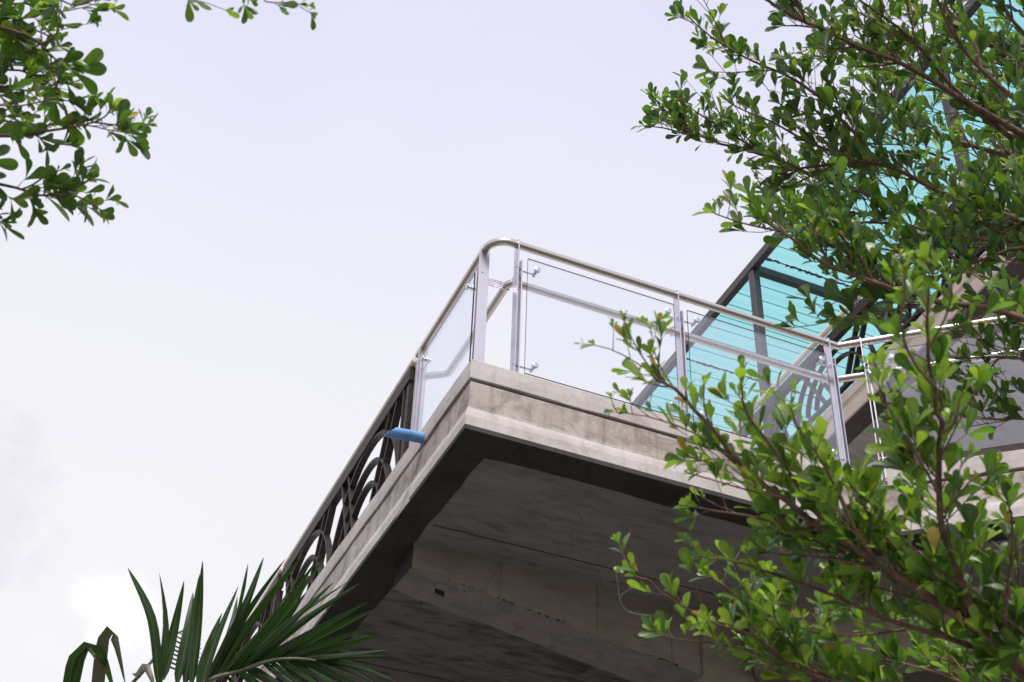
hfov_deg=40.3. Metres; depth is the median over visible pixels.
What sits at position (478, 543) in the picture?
concrete house
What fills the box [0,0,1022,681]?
sky
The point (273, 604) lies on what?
iron railing
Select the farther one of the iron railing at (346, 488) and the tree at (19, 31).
the iron railing at (346, 488)
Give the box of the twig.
[616,574,651,615]
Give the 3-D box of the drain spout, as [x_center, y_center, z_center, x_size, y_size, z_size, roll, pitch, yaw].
[-0.630,0.559,8.306,0.275,0.108,0.088,16,-40,-18]
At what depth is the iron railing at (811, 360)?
13.45 m
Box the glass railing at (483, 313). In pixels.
[409,238,1023,483]
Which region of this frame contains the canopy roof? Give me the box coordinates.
[632,0,1023,436]
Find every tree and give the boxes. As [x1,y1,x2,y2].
[0,0,317,241]
[63,556,395,681]
[574,236,1023,681]
[631,0,1023,439]
[869,0,1023,223]
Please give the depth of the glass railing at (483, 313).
8.81 m
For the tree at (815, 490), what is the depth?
3.02 m
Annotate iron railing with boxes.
[212,565,283,681]
[281,356,417,601]
[728,117,1023,442]
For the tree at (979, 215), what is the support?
on the ground
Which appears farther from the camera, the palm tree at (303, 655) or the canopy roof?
the canopy roof
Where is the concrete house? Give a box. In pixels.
[244,251,1023,681]
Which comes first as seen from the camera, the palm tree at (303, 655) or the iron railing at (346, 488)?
the palm tree at (303, 655)
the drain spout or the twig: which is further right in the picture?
the twig
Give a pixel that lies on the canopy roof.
(763, 286)
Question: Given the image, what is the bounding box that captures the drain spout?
[384,427,425,444]
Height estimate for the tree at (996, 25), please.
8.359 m

